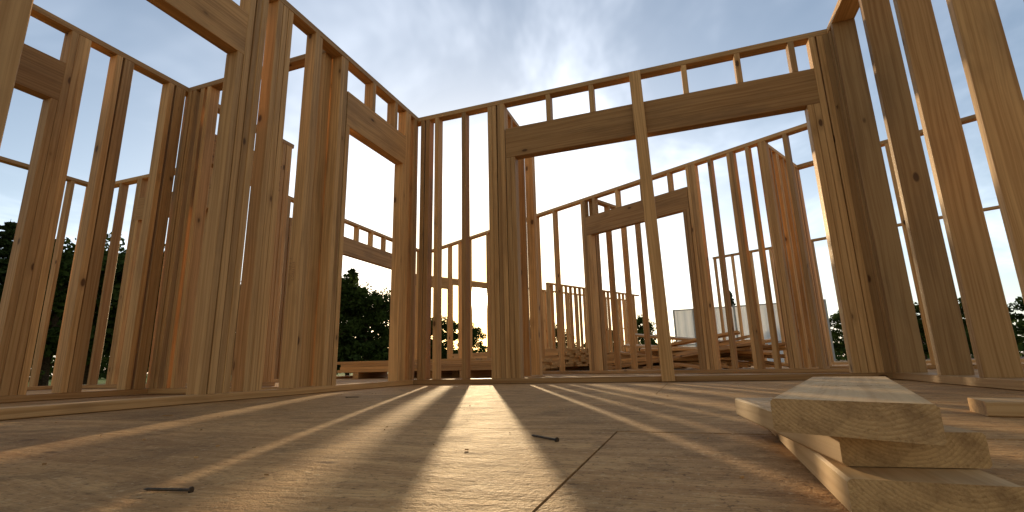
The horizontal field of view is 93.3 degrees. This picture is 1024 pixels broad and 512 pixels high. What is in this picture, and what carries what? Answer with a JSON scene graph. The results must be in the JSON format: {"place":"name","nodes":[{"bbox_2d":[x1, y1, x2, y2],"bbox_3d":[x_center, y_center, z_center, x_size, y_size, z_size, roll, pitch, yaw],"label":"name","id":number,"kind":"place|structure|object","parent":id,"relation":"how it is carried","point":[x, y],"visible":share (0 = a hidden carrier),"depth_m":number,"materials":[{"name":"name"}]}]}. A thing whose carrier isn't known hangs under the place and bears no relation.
{"place":"outdoors","nodes":[
{"label":"outdoors","id":0,"kind":"place"},
{"bbox_2d":[0,0,1023,374],"label":"sky","id":1,"kind":"structure","parent":0,"point":[434,56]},
{"bbox_2d":[414,276,628,359],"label":"stud wall","id":2,"kind":"structure","parent":0,"point":[477,284],"depth_m":15.40,"materials":[{"name":"brown wood"}]},
{"bbox_2d":[28,352,1023,385],"bbox_3d":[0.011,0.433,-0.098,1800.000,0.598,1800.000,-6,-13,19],"label":"ground","id":3,"kind":"structure","parent":0,"point":[101,381],"depth_m":40.34,"materials":[{"name":"brown soil"}]},
{"bbox_2d":[0,221,44,381],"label":"spruce tree","id":4,"kind":"object","parent":3,"relation":"on","point":[7,235],"visible":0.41,"depth_m":21.61,"materials":[{"name":"green plant"}]},
{"bbox_2d":[0,237,122,385],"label":"deciduous tree","id":5,"kind":"object","parent":3,"relation":"on","point":[57,313],"visible":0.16,"depth_m":22.56,"materials":[{"name":"green plant"}]},
{"bbox_2d":[42,232,158,383],"bbox_3d":[-22.038,2.672,25.968,7.351,8.181,6.121,-5,-13,16],"label":"deciduous tree","id":6,"kind":"object","parent":3,"relation":"on","point":[101,281],"visible":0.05,"depth_m":24.94,"materials":[{"name":"green plant"}]},
{"bbox_2d":[63,246,164,367],"bbox_3d":[-20.030,2.796,25.864,5.901,7.788,5.559,-7,-14,23],"label":"deciduous tree","id":7,"kind":"object","parent":3,"relation":"on","point":[111,315],"visible":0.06,"depth_m":24.13,"materials":[{"name":"green plant"}]},
{"bbox_2d":[119,268,161,355],"bbox_3d":[-18.198,3.220,26.343,5.054,7.080,5.364,-4,-13,10],"label":"deciduous tree","id":8,"kind":"object","parent":3,"relation":"on","point":[155,311],"visible":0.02,"depth_m":25.09,"materials":[{"name":"green plant"}]},
{"bbox_2d":[231,284,240,374],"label":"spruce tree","id":9,"kind":"object","parent":3,"relation":"on","point":[236,325],"visible":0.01,"depth_m":28.14,"materials":[{"name":"green plant"}]},
{"bbox_2d":[337,273,370,361],"bbox_3d":[-11.972,4.005,30.696,5.112,7.162,5.426,-11,-16,35],"label":"deciduous tree","id":10,"kind":"object","parent":3,"relation":"on","point":[350,326],"visible":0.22,"depth_m":30.50,"materials":[{"name":"green plant"}]},
{"bbox_2d":[336,268,387,375],"bbox_3d":[-10.528,4.377,31.938,4.672,7.445,4.444,8,-16,-35],"label":"spruce tree","id":11,"kind":"object","parent":3,"relation":"on","point":[359,336],"visible":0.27,"depth_m":31.59,"materials":[{"name":"green plant"}]},
{"bbox_2d":[339,282,389,361],"bbox_3d":[-10.092,4.809,32.312,4.150,6.213,4.051,2,-13,-16],"label":"deciduous tree","id":12,"kind":"object","parent":3,"relation":"on","point":[376,316],"visible":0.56,"depth_m":31.81,"materials":[{"name":"green plant"}]},
{"bbox_2d":[361,286,390,360],"bbox_3d":[-8.955,5.150,33.748,3.795,6.122,3.575,-2,-13,4],"label":"deciduous tree","id":13,"kind":"object","parent":3,"relation":"on","point":[386,300],"visible":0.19,"depth_m":32.95,"materials":[{"name":"green plant"}]},
{"bbox_2d":[430,317,443,358],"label":"deciduous tree","id":14,"kind":"object","parent":3,"relation":"on","point":[442,339],"visible":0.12,"depth_m":36.55,"materials":[{"name":"green plant"}]},
{"bbox_2d":[431,314,457,358],"bbox_3d":[-5.217,6.783,37.940,2.999,4.600,3.072,-9,-15,31],"label":"deciduous tree","id":15,"kind":"object","parent":3,"relation":"on","point":[444,333],"visible":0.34,"depth_m":37.71,"materials":[{"name":"green plant"}]},
{"bbox_2d":[456,323,486,352],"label":"deciduous tree","id":16,"kind":"object","parent":3,"relation":"on","point":[476,333],"visible":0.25,"depth_m":43.01,"materials":[{"name":"green plant"}]},
{"bbox_2d":[0,359,1023,511],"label":"plywood subfloor","id":17,"kind":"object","parent":3,"relation":"on","point":[629,453],"visible":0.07,"depth_m":0.85,"materials":[{"name":"brown wood"}]},
{"bbox_2d":[0,0,33,146],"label":"stud wall","id":18,"kind":"structure","parent":17,"relation":"on","point":[14,17],"depth_m":0.95,"materials":[{"name":"brown wood"}]},
{"bbox_2d":[0,156,87,389],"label":"stud wall","id":19,"kind":"structure","parent":17,"relation":"on","point":[49,299],"depth_m":5.60,"materials":[{"name":"brown wood"}]},
{"bbox_2d":[0,3,293,402],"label":"stud wall","id":20,"kind":"structure","parent":17,"relation":"on","point":[55,85],"depth_m":3.29,"materials":[{"name":"brown wood"}]},
{"bbox_2d":[82,168,250,388],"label":"stud wall","id":21,"kind":"structure","parent":17,"relation":"on","point":[141,181],"depth_m":5.64,"materials":[{"name":"brown wood"}]},
{"bbox_2d":[144,486,193,492],"bbox_3d":[-0.434,0.293,0.607,0.071,0.008,0.008,-4,-13,10],"label":"framing nail","id":22,"kind":"object","parent":17,"relation":"on","point":[190,489],"visible":1,"depth_m":0.60,"materials":[{"name":"metal"}]},
{"bbox_2d":[0,0,418,419],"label":"stud wall","id":23,"kind":"structure","parent":17,"relation":"on","point":[246,36],"depth_m":2.91,"materials":[{"name":"brown wood"}]},
{"bbox_2d":[148,49,332,393],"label":"stud wall","id":24,"kind":"structure","parent":17,"relation":"on","point":[169,367],"depth_m":3.65,"materials":[{"name":"brown wood"}]},
{"bbox_2d":[186,184,418,382],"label":"stud wall","id":25,"kind":"structure","parent":17,"relation":"on","point":[354,248],"depth_m":7.79,"materials":[{"name":"brown wood"}]},
{"bbox_2d":[337,358,490,378],"bbox_3d":[-1.435,1.699,7.294,2.299,0.248,0.874,-4,-13,13],"label":"lumber stack","id":26,"kind":"object","parent":17,"relation":"on","point":[370,369],"visible":0.36,"depth_m":7.05,"materials":[{"name":"brown wood"}]},
{"bbox_2d":[414,358,558,377],"bbox_3d":[-0.402,1.484,6.362,1.978,0.208,0.728,-12,-16,38],"label":"lumber stack","id":27,"kind":"object","parent":17,"relation":"on","point":[480,368],"visible":0.43,"depth_m":6.16,"materials":[{"name":"brown wood"}]},
{"bbox_2d":[42,382,936,478],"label":"wood chips","id":28,"kind":"object","parent":17,"relation":"on","point":[741,476],"visible":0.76,"depth_m":1.19,"materials":[{"name":"brown wood"}]},
{"bbox_2d":[452,348,588,370],"bbox_3d":[0.173,2.168,9.915,1.165,0.408,3.294,10,-17,-42],"label":"lumber stack","id":29,"kind":"object","parent":17,"relation":"on","point":[576,359],"visible":0.27,"depth_m":8.75,"materials":[{"name":"brown wood"}]},
{"bbox_2d":[507,109,542,377],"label":"stud wall","id":30,"kind":"structure","parent":17,"relation":"on","point":[532,350],"depth_m":4.84,"materials":[{"name":"brown wood"}]},
{"bbox_2d":[531,434,558,441],"bbox_3d":[0.063,0.360,0.957,0.010,0.009,0.089,6,-15,-31],"label":"framing nail","id":31,"kind":"object","parent":17,"relation":"on","point":[556,439],"visible":1,"depth_m":0.94,"materials":[{"name":"metal"}]},
{"bbox_2d":[546,282,638,365],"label":"stud wall","id":32,"kind":"structure","parent":17,"relation":"on","point":[550,313],"depth_m":14.06,"materials":[{"name":"brown wood"}]},
{"bbox_2d":[589,200,660,370],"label":"stud wall","id":33,"kind":"structure","parent":17,"relation":"on","point":[630,312],"depth_m":7.19,"materials":[{"name":"brown wood"}]},
{"bbox_2d":[583,351,682,369],"bbox_3d":[2.179,2.023,9.313,2.699,0.328,1.165,-12,-17,40],"label":"lumber stack","id":34,"kind":"object","parent":17,"relation":"on","point":[610,360],"visible":0.13,"depth_m":8.85,"materials":[{"name":"brown wood"}]},
{"bbox_2d":[412,29,892,384],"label":"stud wall","id":35,"kind":"structure","parent":17,"relation":"on","point":[812,92],"depth_m":3.84,"materials":[{"name":"brown wood"}]},
{"bbox_2d":[608,330,788,369],"bbox_3d":[2.995,1.527,7.932,1.667,0.657,3.028,9,-16,-39],"label":"lumber pile","id":36,"kind":"object","parent":17,"relation":"on","point":[685,357],"visible":0.48,"depth_m":7.47,"materials":[{"name":"brown wood"}]},
{"bbox_2d":[757,144,829,368],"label":"stud wall","id":37,"kind":"structure","parent":17,"relation":"on","point":[795,268],"depth_m":5.40,"materials":[{"name":"brown wood"}]},
{"bbox_2d":[735,376,1023,511],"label":"lumber offcut stack","id":38,"kind":"object","parent":17,"relation":"on","point":[869,444],"visible":1,"depth_m":0.47,"materials":[{"name":"brown wood"}]},
{"bbox_2d":[826,0,1023,390],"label":"stud wall","id":39,"kind":"structure","parent":17,"relation":"on","point":[997,99],"depth_m":2.42,"materials":[{"name":"brown wood"}]},
{"bbox_2d":[967,398,1023,416],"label":"loose board","id":40,"kind":"object","parent":17,"relation":"on","point":[1001,407],"visible":1,"depth_m":1.12,"materials":[{"name":"brown wood"}]},
{"bbox_2d":[29,317,1023,379],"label":"distant tree line","id":41,"kind":"object","parent":3,"relation":"on","point":[105,363],"visible":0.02,"depth_m":58.00,"materials":[{"name":"green plant"}]},
{"bbox_2d":[552,323,574,347],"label":"deciduous tree","id":42,"kind":"object","parent":3,"relation":"on","point":[556,336],"visible":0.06,"depth_m":40.78,"materials":[{"name":"green plant"}]},
{"bbox_2d":[623,314,656,351],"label":"deciduous tree","id":43,"kind":"object","parent":3,"relation":"on","point":[640,329],"visible":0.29,"depth_m":40.63,"materials":[{"name":"green plant"}]},
{"bbox_2d":[729,290,735,305],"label":"spruce tree","id":44,"kind":"object","parent":3,"relation":"on","point":[733,303],"visible":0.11,"depth_m":36.42,"materials":[{"name":"green plant"}]},
{"bbox_2d":[673,299,835,361],"bbox_3d":[11.190,3.803,22.864,6.639,2.980,0.110,-8,-14,26],"label":"white fence","id":45,"kind":"object","parent":3,"relation":"on","point":[684,322],"visible":0.23,"depth_m":23.33,"materials":[{"name":"metal"}]},
{"bbox_2d":[829,309,846,354],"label":"deciduous tree","id":46,"kind":"object","parent":3,"relation":"on","point":[840,346],"visible":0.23,"depth_m":34.41,"materials":[{"name":"green plant"}]},
{"bbox_2d":[914,302,928,359],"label":"deciduous tree","id":47,"kind":"object","parent":3,"relation":"on","point":[922,333],"visible":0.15,"depth_m":30.63,"materials":[{"name":"green plant"}]},
{"bbox_2d":[958,297,1023,351],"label":"deciduous tree","id":48,"kind":"object","parent":3,"relation":"on","point":[1018,341],"visible":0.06,"depth_m":28.25,"materials":[{"name":"green plant"}]},
{"bbox_2d":[1009,296,1023,347],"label":"deciduous tree","id":49,"kind":"object","parent":3,"relation":"on","point":[1020,316],"visible":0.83,"depth_m":25.98,"materials":[{"name":"green plant"}]},
{"bbox_2d":[432,123,849,373],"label":"stud wall","id":50,"kind":"structure","parent":0,"point":[687,201],"depth_m":5.54,"materials":[{"name":"brown wood"}]},
{"bbox_2d":[712,205,1023,363],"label":"stud wall","id":51,"kind":"structure","parent":0,"point":[775,290],"depth_m":10.38,"materials":[{"name":"brown wood"}]},
{"bbox_2d":[797,114,1023,368],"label":"stud wall","id":52,"kind":"structure","parent":0,"point":[964,120],"depth_m":5.24,"materials":[{"name":"brown wood"}]}
]}

